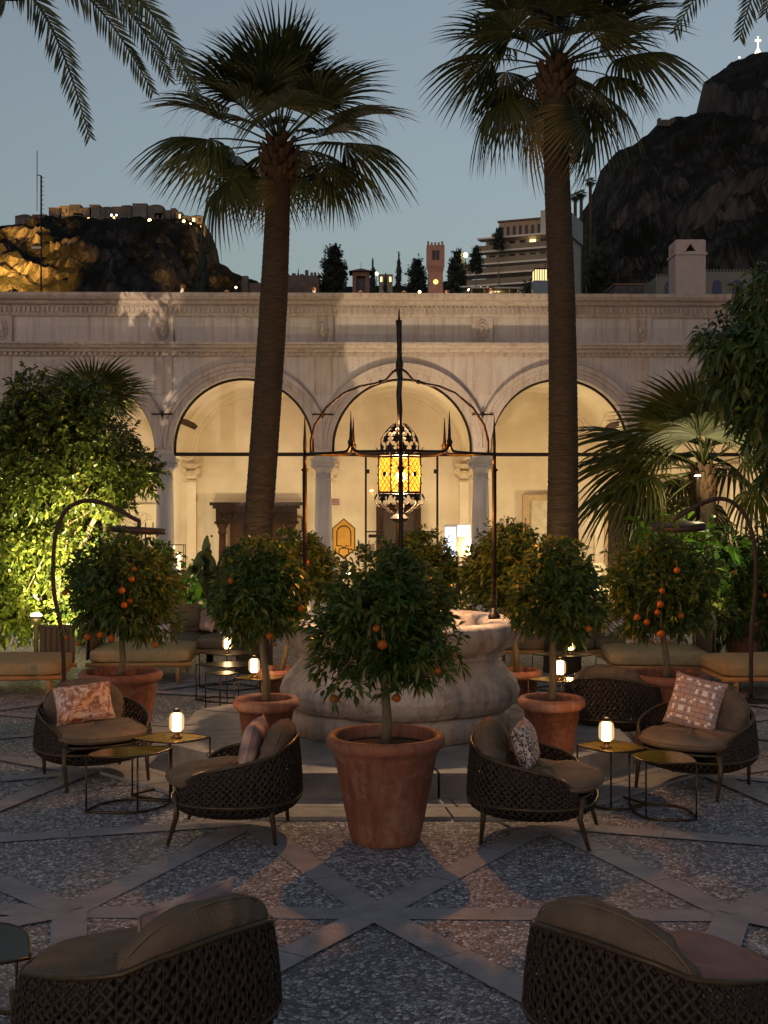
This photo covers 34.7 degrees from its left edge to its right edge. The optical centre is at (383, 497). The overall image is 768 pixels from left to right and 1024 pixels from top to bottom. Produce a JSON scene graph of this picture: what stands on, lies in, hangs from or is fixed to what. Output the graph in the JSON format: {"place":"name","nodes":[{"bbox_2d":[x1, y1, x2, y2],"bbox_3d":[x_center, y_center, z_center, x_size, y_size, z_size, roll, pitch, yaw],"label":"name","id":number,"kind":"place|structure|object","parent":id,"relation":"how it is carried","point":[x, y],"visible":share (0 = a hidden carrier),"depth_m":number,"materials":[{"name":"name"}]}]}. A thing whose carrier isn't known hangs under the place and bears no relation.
{"place":"outdoors","nodes":[
{"label":"outdoors","id":0,"kind":"place"},
{"bbox_2d":[0,215,447,292],"bbox_3d":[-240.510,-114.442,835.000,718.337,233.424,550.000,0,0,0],"label":"village hill","id":1,"kind":"structure","parent":0,"point":[121,254],"depth_m":800.16,"materials":[{"name":"stone"}]},
{"bbox_2d":[132,203,148,218],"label":"village house","id":2,"kind":"structure","parent":1,"relation":"on","point":[140,209],"depth_m":965.00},
{"bbox_2d":[0,620,767,1023],"bbox_3d":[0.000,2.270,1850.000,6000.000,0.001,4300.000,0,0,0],"label":"ground","id":3,"kind":"structure","parent":0,"point":[372,974],"depth_m":7.54,"materials":[{"name":"stone"}]},
{"bbox_2d":[0,922,31,1023],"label":"leaf table","id":4,"kind":"object","parent":3,"relation":"on","point":[15,945],"visible":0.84,"depth_m":5.17,"materials":[{"name":"grey metal"}]},
{"bbox_2d":[29,613,42,651],"bbox_3d":[-4.497,1.882,15.900,0.176,0.776,0.176,0,0,0],"label":"bollard light","id":5,"kind":"object","parent":3,"relation":"on","point":[36,618],"visible":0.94,"depth_m":15.87,"materials":[{"name":"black metal"}]},
{"bbox_2d":[0,625,76,695],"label":"daybed","id":6,"kind":"object","parent":3,"relation":"on","point":[44,663],"visible":0.8,"depth_m":14.11,"materials":[{"name":"fabric"}]},
{"bbox_2d":[0,361,170,651],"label":"leafy shrub","id":7,"kind":"object","parent":3,"relation":"on","point":[52,487],"visible":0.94,"depth_m":16.67,"materials":[{"name":"green plant"}]},
{"bbox_2d":[32,678,153,792],"bbox_3d":[-2.340,1.889,9.922,0.930,0.768,0.921,0,0,-30],"label":"woven armchair","id":8,"kind":"object","parent":3,"relation":"on","point":[53,742],"visible":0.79,"depth_m":9.72,"materials":[{"name":"brown wicker"}]},
{"bbox_2d":[51,679,115,725],"bbox_3d":[-2.432,1.665,9.962,0.478,0.319,0.146,-5,-16,-23],"label":"throw pillow","id":9,"kind":"object","parent":8,"relation":"on","point":[84,702],"visible":1,"depth_m":9.90,"materials":[{"name":"fabric"}]},
{"bbox_2d":[36,353,155,644],"bbox_3d":[-4.534,0.024,19.012,1.994,4.504,2.111,0,0,0],"label":"fan palm","id":10,"kind":"object","parent":3,"relation":"on","point":[122,391],"visible":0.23,"depth_m":18.80,"materials":[{"name":"green plant"}]},
{"bbox_2d":[0,0,201,145],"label":"date palm","id":11,"kind":"object","parent":3,"relation":"on","point":[131,10],"visible":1,"depth_m":10.91,"materials":[{"name":"green plant"}]},
{"bbox_2d":[51,499,165,681],"bbox_3d":[-3.085,1.143,13.600,1.342,2.255,0.611,0,0,0],"label":"arc heater","id":12,"kind":"object","parent":3,"relation":"on","point":[138,529],"visible":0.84,"depth_m":13.58,"materials":[{"name":"brown metal"}]},
{"bbox_2d":[45,523,189,721],"bbox_3d":[-2.491,1.258,11.548,1.323,2.024,1.296,0,0,0],"label":"orange tree","id":13,"kind":"object","parent":3,"relation":"on","point":[116,587],"visible":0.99,"depth_m":11.32,"materials":[{"name":"green plant"}]},
{"bbox_2d":[56,522,183,654],"bbox_3d":[-3.811,1.353,17.486,1.890,2.096,1.520,0,0,0],"label":"round bush","id":14,"kind":"object","parent":3,"relation":"on","point":[155,543],"visible":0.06,"depth_m":17.39,"materials":[{"name":"green plant"}]},
{"bbox_2d":[85,745,172,813],"bbox_3d":[-1.864,2.063,9.002,0.525,0.413,0.426,0,0,9],"label":"leaf table","id":15,"kind":"object","parent":3,"relation":"on","point":[137,751],"visible":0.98,"depth_m":8.96,"materials":[{"name":"gold metal"}]},
{"bbox_2d":[85,632,199,682],"bbox_3d":[-3.041,1.915,15.565,1.320,0.711,1.170,0,0,-3],"label":"daybed","id":16,"kind":"object","parent":3,"relation":"on","point":[173,653],"visible":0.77,"depth_m":15.02,"materials":[{"name":"fabric"}]},
{"bbox_2d":[170,559,226,607],"bbox_3d":[-2.726,1.684,17.793,1.303,1.573,1.090,0,0,0],"label":"broadleaf plant","id":17,"kind":"object","parent":3,"relation":"on","point":[195,593],"visible":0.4,"depth_m":17.68,"materials":[{"name":"green plant"}]},
{"bbox_2d":[125,604,277,651],"bbox_3d":[-2.503,1.874,16.748,2.010,0.792,0.900,0,0,3],"label":"garden sofa","id":18,"kind":"object","parent":3,"relation":"on","point":[205,641],"visible":0.23,"depth_m":16.85,"materials":[{"name":"fabric"}]},
{"bbox_2d":[198,605,214,631],"bbox_3d":[-2.420,1.670,16.950,0.146,0.369,0.389,25,-16,-37],"label":"throw pillow","id":19,"kind":"object","parent":18,"relation":"on","point":[205,624],"visible":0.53,"depth_m":16.86,"materials":[{"name":"brown fabric"}]},
{"bbox_2d":[186,535,238,662],"bbox_3d":[-2.340,1.397,16.907,0.808,1.746,0.217,0,0,-36],"label":"banana plant","id":20,"kind":"object","parent":3,"relation":"on","point":[204,559],"visible":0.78,"depth_m":16.87,"materials":[{"name":"green plant"}]},
{"bbox_2d":[205,670,238,707],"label":"leaf table","id":21,"kind":"object","parent":3,"relation":"on","point":[219,673],"visible":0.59,"depth_m":13.06,"materials":[{"name":"gold metal"}]},
{"bbox_2d":[196,661,260,703],"bbox_3d":[-1.725,2.068,13.760,0.610,0.403,0.502,0,0,39],"label":"leaf table","id":22,"kind":"object","parent":3,"relation":"on","point":[229,664],"visible":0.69,"depth_m":13.74,"materials":[{"name":"gold metal"}]},
{"bbox_2d":[199,650,259,690],"bbox_3d":[-1.825,2.058,14.635,0.612,0.423,0.503,0,0,43],"label":"leaf table","id":23,"kind":"object","parent":3,"relation":"on","point":[232,653],"visible":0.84,"depth_m":14.59,"materials":[{"name":"gold metal"}]},
{"bbox_2d":[165,718,303,845],"bbox_3d":[-1.011,1.889,8.331,0.921,0.768,0.930,0,0,3],"label":"woven armchair","id":24,"kind":"object","parent":3,"relation":"on","point":[222,785],"visible":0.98,"depth_m":7.98,"materials":[{"name":"brown wicker"}]},
{"bbox_2d":[238,714,267,768],"bbox_3d":[-0.888,1.670,8.354,0.148,0.329,0.449,14,1,3],"label":"throw pillow","id":25,"kind":"object","parent":24,"relation":"on","point":[254,733],"visible":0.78,"depth_m":8.17,"materials":[{"name":"pink fabric"}]},
{"bbox_2d":[125,0,419,673],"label":"fan palm","id":26,"kind":"object","parent":3,"relation":"on","point":[276,71],"visible":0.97,"depth_m":15.82,"materials":[{"name":"green plant"}]},
{"bbox_2d":[290,536,471,848],"bbox_3d":[-0.013,1.261,8.179,1.213,2.017,1.133,0,0,0],"label":"orange tree","id":27,"kind":"object","parent":3,"relation":"on","point":[385,620],"visible":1,"depth_m":7.91,"materials":[{"name":"green plant"}]},
{"bbox_2d":[0,292,767,618],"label":"arcade building","id":28,"kind":"structure","parent":3,"relation":"on","point":[192,356],"depth_m":23.22,"materials":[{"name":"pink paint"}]},
{"bbox_2d":[121,504,156,541],"bbox_3d":[-5.388,0.574,27.050,0.813,0.841,0.040,0,0,0],"label":"framed picture","id":29,"kind":"object","parent":28,"relation":"attached to","point":[147,513],"visible":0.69,"depth_m":27.05,"materials":[{"name":"beige fabric"}]},
{"bbox_2d":[174,378,313,536],"bbox_3d":[-2.656,-0.026,23.385,2.684,4.492,0.060,0,0,-1],"label":"window frame","id":30,"kind":"structure","parent":28,"relation":"in","point":[238,379],"depth_m":23.36,"materials":[{"name":"black metal"}]},
{"bbox_2d":[209,502,301,561],"bbox_3d":[-2.788,1.190,26.881,2.010,2.159,0.318,0,0,-1],"label":"carved portal","id":31,"kind":"object","parent":28,"relation":"on","point":[232,513],"visible":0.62,"depth_m":26.83,"materials":[{"name":"brown wood"}]},
{"bbox_2d":[230,524,243,561],"bbox_3d":[-3.092,1.420,26.985,0.565,1.700,0.097,0,0,-1],"label":"door","id":32,"kind":"structure","parent":31,"relation":"in","point":[236,530],"depth_m":26.93,"materials":[{"name":"red wood"}]},
{"bbox_2d":[332,519,354,558],"bbox_3d":[-0.797,0.825,24.392,0.456,0.814,0.055,0,0,0],"label":"hexagonal sign","id":33,"kind":"object","parent":28,"relation":"attached to","point":[343,536],"visible":0.98,"depth_m":24.38,"materials":[{"name":"gold metal"}]},
{"bbox_2d":[376,506,420,557],"bbox_3d":[0.321,1.234,27.163,0.984,2.071,0.230,0,0,-1],"label":"doorway","id":34,"kind":"structure","parent":28,"relation":"attached to","point":[385,523],"depth_m":27.19,"materials":[{"name":"black wood"}]},
{"bbox_2d":[380,510,416,547],"bbox_3d":[0.319,1.280,27.230,0.804,1.981,0.075,0,0,-1],"label":"door","id":35,"kind":"structure","parent":34,"relation":"in","point":[387,525],"depth_m":27.20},
{"bbox_2d":[332,378,471,571],"bbox_3d":[0.344,-0.011,23.437,2.684,4.522,0.080,0,0,-1],"label":"window frame","id":36,"kind":"structure","parent":28,"relation":"in","point":[367,471],"depth_m":23.42,"materials":[{"name":"black metal"}]},
{"bbox_2d":[444,524,470,608],"bbox_3d":[1.471,1.391,24.637,0.532,1.698,0.085,0,0,0],"label":"floor lamp","id":37,"kind":"object","parent":28,"relation":"on","point":[460,536],"visible":0.59,"depth_m":24.60,"materials":[{"name":"white"}]},
{"bbox_2d":[522,495,546,545],"bbox_3d":[3.655,1.107,27.232,1.173,2.325,0.230,0,0,-1],"label":"doorway","id":38,"kind":"structure","parent":28,"relation":"attached to","point":[534,510],"depth_m":27.26,"materials":[{"name":"beige stone"}]},
{"bbox_2d":[529,501,546,545],"bbox_3d":[3.654,1.172,27.300,0.912,2.195,0.075,0,0,-1],"label":"door","id":39,"kind":"structure","parent":38,"relation":"in","point":[537,509],"depth_m":27.27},
{"bbox_2d":[491,379,624,535],"bbox_3d":[3.347,-0.026,23.511,2.684,4.492,0.060,0,0,-1],"label":"window frame","id":40,"kind":"structure","parent":28,"relation":"in","point":[544,381],"depth_m":23.48,"materials":[{"name":"black metal"}]},
{"bbox_2d":[604,504,626,579],"bbox_3d":[5.176,1.190,27.264,0.608,2.159,0.230,0,0,-1],"label":"doorway","id":41,"kind":"structure","parent":28,"relation":"attached to","point":[606,541],"depth_m":27.29,"materials":[{"name":"beige stone"}]},
{"bbox_2d":[608,505,626,579],"bbox_3d":[5.174,1.225,27.332,0.468,2.089,0.075,0,0,-1],"label":"door","id":42,"kind":"structure","parent":41,"relation":"in","point":[609,543],"depth_m":27.31,"materials":[{"name":"red wood"}]},
{"bbox_2d":[667,239,706,293],"bbox_3d":[6.734,-4.655,27.331,0.721,2.050,0.721,0,0,0],"label":"chimney","id":43,"kind":"object","parent":28,"relation":"on","point":[686,258],"visible":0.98,"depth_m":27.00,"materials":[{"name":"paint"}]},
{"bbox_2d":[0,677,767,1011],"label":"paving bands","id":44,"kind":"object","parent":3,"relation":"on","point":[394,915],"visible":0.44,"depth_m":7.01,"materials":[{"name":"grey stone"}]},
{"bbox_2d":[9,893,282,1023],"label":"woven armchair","id":45,"kind":"object","parent":44,"relation":"on","point":[196,962],"visible":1,"depth_m":4.49,"materials":[{"name":"brown wicker"}]},
{"bbox_2d":[138,876,234,931],"bbox_3d":[-0.786,1.695,4.834,0.148,0.309,0.469,24,22,40],"label":"throw pillow","id":46,"kind":"object","parent":45,"relation":"on","point":[218,888],"visible":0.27,"depth_m":4.82,"materials":[{"name":"pink fabric"}]},
{"bbox_2d":[466,717,604,851],"bbox_3d":[1.020,1.889,8.275,0.921,0.768,0.930,0,0,14],"label":"woven armchair","id":47,"kind":"object","parent":44,"relation":"on","point":[503,784],"visible":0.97,"depth_m":7.97,"materials":[{"name":"brown wicker"}]},
{"bbox_2d":[511,716,539,769],"bbox_3d":[0.959,1.670,8.322,0.148,0.309,0.449,-16,-4,13],"label":"throw pillow","id":48,"kind":"object","parent":47,"relation":"on","point":[524,742],"visible":0.98,"depth_m":8.15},
{"bbox_2d":[521,895,767,1023],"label":"woven armchair","id":49,"kind":"object","parent":44,"relation":"on","point":[592,960],"visible":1,"depth_m":4.45,"materials":[{"name":"brown wicker"}]},
{"bbox_2d":[168,698,632,799],"bbox_3d":[0.140,2.161,11.100,3.900,0.217,3.900,0,0,0],"label":"stone step","id":50,"kind":"object","parent":3,"relation":"on","point":[220,726],"visible":0.18,"depth_m":10.04,"materials":[{"name":"stone"}]},
{"bbox_2d":[200,533,321,735],"bbox_3d":[-0.978,1.171,9.782,0.922,1.770,0.968,0,0,-22],"label":"orange tree","id":51,"kind":"object","parent":50,"relation":"on","point":[253,601],"visible":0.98,"depth_m":9.57,"materials":[{"name":"green plant"}]},
{"bbox_2d":[280,610,519,745],"bbox_3d":[0.143,1.575,11.100,2.160,0.965,2.219,0,0,0],"label":"stone well","id":52,"kind":"object","parent":50,"relation":"on","point":[458,712],"visible":0.56,"depth_m":10.31,"materials":[{"name":"beige stone"}]},
{"bbox_2d":[299,311,499,618],"bbox_3d":[0.140,-0.303,11.100,1.318,2.803,1.318,0,0,45],"label":"iron canopy","id":53,"kind":"object","parent":52,"relation":"on","point":[446,446],"visible":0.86,"depth_m":11.08,"materials":[{"name":"metal"}]},
{"bbox_2d":[373,423,425,522],"bbox_3d":[0.140,-0.275,11.100,0.500,1.030,0.500,0,0,0],"label":"hanging lantern","id":54,"kind":"object","parent":53,"relation":"hanging from","point":[391,457],"visible":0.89,"depth_m":10.98,"materials":[{"name":"black metal"}]},
{"bbox_2d":[496,532,613,757],"bbox_3d":[1.337,1.166,9.677,0.944,1.780,0.971,0,0,0],"label":"orange tree","id":55,"kind":"object","parent":50,"relation":"on","point":[552,587],"visible":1,"depth_m":9.53,"materials":[{"name":"green plant"}]},
{"bbox_2d":[377,524,468,609],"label":"orange tree","id":56,"kind":"object","parent":3,"relation":"on","point":[430,552],"visible":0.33,"depth_m":13.49,"materials":[{"name":"green plant"}]},
{"bbox_2d":[416,0,712,673],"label":"fan palm","id":57,"kind":"object","parent":3,"relation":"on","point":[562,126],"visible":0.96,"depth_m":15.84,"materials":[{"name":"green plant"}]},
{"bbox_2d":[532,651,596,692],"bbox_3d":[2.125,2.058,14.510,0.610,0.423,0.502,0,0,39],"label":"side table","id":58,"kind":"object","parent":3,"relation":"on","point":[567,656],"visible":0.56,"depth_m":14.47,"materials":[{"name":"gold metal"}]},
{"bbox_2d":[499,605,687,665],"bbox_3d":[2.783,1.874,16.718,2.560,0.792,0.950,0,0,-2],"label":"garden sofa","id":59,"kind":"object","parent":3,"relation":"on","point":[593,647],"visible":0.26,"depth_m":16.25,"materials":[{"name":"fabric"}]},
{"bbox_2d":[597,622,715,670],"bbox_3d":[3.381,1.915,15.276,1.320,0.711,1.220,0,0,3],"label":"daybed","id":60,"kind":"object","parent":3,"relation":"on","point":[630,656],"visible":0.63,"depth_m":14.79,"materials":[{"name":"fabric"}]},
{"bbox_2d":[628,749,696,821],"bbox_3d":[2.002,2.063,8.829,0.419,0.413,0.470,0,0,-1],"label":"leaf table","id":61,"kind":"object","parent":3,"relation":"on","point":[658,756],"visible":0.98,"depth_m":8.76,"materials":[{"name":"gold metal"}]},
{"bbox_2d":[594,520,742,725],"bbox_3d":[2.606,1.240,11.476,1.371,2.060,1.303,0,0,0],"label":"orange tree","id":62,"kind":"object","parent":3,"relation":"on","point":[665,588],"visible":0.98,"depth_m":11.20,"materials":[{"name":"green plant"}]},
{"bbox_2d":[578,366,767,652],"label":"fan palm","id":63,"kind":"object","parent":3,"relation":"on","point":[667,420],"visible":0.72,"depth_m":17.10,"materials":[{"name":"green plant"}]},
{"bbox_2d":[620,510,752,644],"bbox_3d":[4.077,1.255,16.417,1.902,2.177,1.185,0,0,0],"label":"broadleaf plant","id":64,"kind":"object","parent":3,"relation":"on","point":[734,553],"visible":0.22,"depth_m":16.28,"materials":[{"name":"green plant"}]},
{"bbox_2d":[649,497,767,705],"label":"arc heater","id":65,"kind":"object","parent":3,"relation":"on","point":[691,526],"visible":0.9,"depth_m":13.58,"materials":[{"name":"brown metal"}]},
{"bbox_2d":[669,0,767,45],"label":"date palm","id":66,"kind":"object","parent":3,"relation":"on","point":[743,14],"visible":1,"depth_m":10.65,"materials":[{"name":"green plant"}]},
{"bbox_2d":[684,261,767,501],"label":"tree","id":67,"kind":"object","parent":3,"relation":"on","point":[735,365],"visible":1,"depth_m":14.38,"materials":[{"name":"green plant"}]},
{"bbox_2d":[696,516,767,652],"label":"round bush","id":68,"kind":"object","parent":3,"relation":"on","point":[739,632],"visible":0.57,"depth_m":16.54,"materials":[{"name":"green plant"}]},
{"bbox_2d":[700,652,767,691],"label":"daybed","id":69,"kind":"object","parent":3,"relation":"on","point":[729,667],"visible":0.82,"depth_m":13.91,"materials":[{"name":"beige fabric"}]},
{"bbox_2d":[709,538,767,652],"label":"bush","id":70,"kind":"object","parent":3,"relation":"on","point":[738,646],"visible":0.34,"depth_m":16.57,"materials":[{"name":"green plant"}]},
{"bbox_2d":[0,0,767,286],"label":"sky","id":71,"kind":"structure","parent":0,"point":[39,135],"materials":[{"name":"blue"}]},
{"bbox_2d":[100,718,700,820],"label":"well border paving","id":72,"kind":"structure","parent":0,"point":[438,809],"depth_m":9.54,"materials":[{"name":"stone"}]},
{"bbox_2d":[131,732,210,799],"bbox_3d":[-1.621,2.049,9.373,0.477,0.443,0.412,0,0,34],"label":"leaf table","id":73,"kind":"object","parent":72,"relation":"on","point":[163,738],"visible":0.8,"depth_m":9.33,"materials":[{"name":"gold metal"}]},
{"bbox_2d":[171,708,181,738],"bbox_3d":[-1.578,1.717,9.360,0.114,0.224,0.114,0,0,0],"label":"table lamp","id":74,"kind":"object","parent":73,"relation":"on","point":[176,722],"visible":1,"depth_m":9.34,"materials":[{"name":"glass"}]},
{"bbox_2d":[233,674,284,699],"bbox_3d":[-1.263,2.049,12.510,0.442,0.443,0.391,0,0,31],"label":"leaf table","id":75,"kind":"object","parent":72,"relation":"on","point":[258,678],"visible":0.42,"depth_m":12.45,"materials":[{"name":"gold metal"}]},
{"bbox_2d":[256,525,347,692],"bbox_3d":[-0.913,1.282,12.889,0.968,1.977,0.922,0,0,-19],"label":"orange tree","id":76,"kind":"object","parent":72,"relation":"on","point":[319,563],"visible":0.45,"depth_m":12.75,"materials":[{"name":"green plant"}]},
{"bbox_2d":[451,516,548,697],"bbox_3d":[1.312,1.229,12.836,1.124,2.081,1.220,0,0,-43],"label":"orange tree","id":77,"kind":"object","parent":72,"relation":"on","point":[477,581],"visible":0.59,"depth_m":12.61,"materials":[{"name":"green plant"}]},
{"bbox_2d":[528,676,572,692],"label":"side table","id":78,"kind":"object","parent":72,"relation":"on","point":[547,678],"visible":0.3,"depth_m":12.35,"materials":[{"name":"gold metal"}]},
{"bbox_2d":[576,740,646,810],"bbox_3d":[1.686,2.056,9.121,0.388,0.428,0.432,0,0,-36],"label":"leaf table","id":79,"kind":"object","parent":72,"relation":"on","point":[618,746],"visible":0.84,"depth_m":9.03,"materials":[{"name":"gold metal"}]},
{"bbox_2d":[601,717,611,747],"bbox_3d":[1.640,1.732,9.070,0.114,0.224,0.114,0,0,0],"label":"table lamp","id":80,"kind":"object","parent":79,"relation":"on","point":[606,731],"visible":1,"depth_m":9.05,"materials":[{"name":"glass"}]},
{"bbox_2d":[564,664,662,731],"bbox_3d":[2.127,1.889,11.370,0.930,0.768,0.921,0,0,20],"label":"woven armchair","id":81,"kind":"object","parent":72,"relation":"on","point":[619,693],"visible":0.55,"depth_m":10.97,"materials":[{"name":"brown wicker"}]},
{"bbox_2d":[634,687,759,802],"bbox_3d":[2.438,1.889,9.643,0.930,0.768,0.921,0,0,36],"label":"woven armchair","id":82,"kind":"object","parent":72,"relation":"on","point":[728,743],"visible":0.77,"depth_m":9.44,"materials":[{"name":"fabric"}]},
{"bbox_2d":[662,671,728,729],"bbox_3d":[2.462,1.625,9.726,0.429,0.429,0.148,11,-16,33],"label":"throw pillow","id":83,"kind":"object","parent":82,"relation":"on","point":[695,702],"visible":1,"depth_m":9.66,"materials":[{"name":"fabric"}]},
{"bbox_2d":[578,52,767,293],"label":"mountain","id":84,"kind":"structure","parent":0,"point":[703,175],"depth_m":567.13,"materials":[{"name":"stone"}]},
{"bbox_3d":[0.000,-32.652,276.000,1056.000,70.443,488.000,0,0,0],"label":"town slope","id":85,"kind":"structure","parent":0,"visible":0},
{"bbox_2d":[31,175,43,291],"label":"antenna mast","id":86,"kind":"object","parent":85,"relation":"on","point":[41,213],"visible":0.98,"depth_m":149.93,"materials":[{"name":"black metal"}]},
{"bbox_2d":[191,232,213,291],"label":"cypress","id":87,"kind":"object","parent":85,"relation":"on","point":[202,279],"visible":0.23,"depth_m":89.74,"materials":[{"name":"green plant"}]},
{"bbox_2d":[241,270,320,292],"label":"old church","id":88,"kind":"structure","parent":85,"relation":"on","point":[303,283],"depth_m":110.00,"materials":[{"name":"stone"}]},
{"bbox_2d":[317,242,349,292],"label":"pine tree","id":89,"kind":"object","parent":85,"relation":"on","point":[334,278],"visible":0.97,"depth_m":109.38,"materials":[{"name":"green plant"}]},
{"bbox_2d":[349,268,372,292],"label":"belfry","id":90,"kind":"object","parent":85,"relation":"on","point":[361,279],"visible":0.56,"depth_m":100.00,"materials":[{"name":"brick"}]},
{"bbox_2d":[379,274,392,292],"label":"house","id":91,"kind":"structure","parent":85,"relation":"on","point":[389,277],"depth_m":240.00,"materials":[{"name":"grey"}]},
{"bbox_2d":[394,251,403,292],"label":"cypress","id":92,"kind":"object","parent":85,"relation":"on","point":[397,286],"visible":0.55,"depth_m":119.81,"materials":[{"name":"green plant"}]},
{"bbox_2d":[403,253,428,292],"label":"dense tree","id":93,"kind":"object","parent":85,"relation":"on","point":[416,274],"visible":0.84,"depth_m":129.42,"materials":[{"name":"green plant"}]},
{"bbox_2d":[426,241,444,292],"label":"clock tower","id":94,"kind":"structure","parent":85,"relation":"on","point":[435,259],"depth_m":149.84,"materials":[{"name":"brick"}]},
{"bbox_2d":[445,272,465,292],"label":"dense tree","id":95,"kind":"object","parent":85,"relation":"on","point":[452,286],"visible":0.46,"depth_m":134.47,"materials":[{"name":"green plant"}]},
{"bbox_2d":[446,248,468,286],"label":"dense tree","id":96,"kind":"object","parent":85,"relation":"on","point":[457,263],"visible":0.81,"depth_m":184.39,"materials":[{"name":"green plant"}]},
{"bbox_2d":[468,245,484,286],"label":"dense tree","id":97,"kind":"object","parent":85,"relation":"on","point":[475,262],"visible":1,"depth_m":169.64,"materials":[{"name":"green plant"}]},
{"bbox_2d":[468,287,519,292],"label":"terrace pavilion","id":98,"kind":"structure","parent":85,"relation":"on","point":[495,290],"depth_m":120.65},
{"bbox_2d":[491,227,504,286],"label":"dense tree","id":99,"kind":"object","parent":85,"relation":"on","point":[498,237],"visible":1,"depth_m":199.66,"materials":[{"name":"green plant"}]},
{"bbox_2d":[448,210,582,293],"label":"hotel building","id":100,"kind":"structure","parent":85,"relation":"on","point":[522,255],"depth_m":202.91,"materials":[{"name":"brown"}]},
{"bbox_2d":[531,268,547,293],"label":"lift kiosk","id":101,"kind":"object","parent":85,"relation":"on","point":[539,283],"visible":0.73,"depth_m":100.00,"materials":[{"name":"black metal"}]},
{"bbox_2d":[576,189,586,293],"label":"fan palm","id":102,"kind":"object","parent":85,"relation":"on","point":[582,193],"visible":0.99,"depth_m":329.63,"materials":[{"name":"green plant"}]},
{"bbox_2d":[581,207,591,290],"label":"cypress","id":103,"kind":"object","parent":85,"relation":"on","point":[585,254],"visible":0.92,"depth_m":259.49,"materials":[{"name":"green plant"}]},
{"bbox_2d":[584,177,596,292],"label":"fan palm","id":104,"kind":"object","parent":85,"relation":"on","point":[591,183],"visible":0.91,"depth_m":329.65,"materials":[{"name":"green plant"}]},
{"bbox_2d":[588,222,599,293],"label":"cypress","id":105,"kind":"object","parent":85,"relation":"on","point":[594,247],"visible":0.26,"depth_m":249.65,"materials":[{"name":"green plant"}]},
{"bbox_2d":[585,246,618,293],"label":"dense tree","id":106,"kind":"object","parent":85,"relation":"on","point":[602,280],"visible":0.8,"depth_m":218.79,"materials":[{"name":"green plant"}]},
{"bbox_2d":[604,283,646,293],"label":"house","id":107,"kind":"structure","parent":85,"relation":"on","point":[625,288],"depth_m":95.00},
{"bbox_2d":[643,269,751,293],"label":"crenellated house","id":108,"kind":"structure","parent":85,"relation":"on","point":[717,282],"depth_m":90.00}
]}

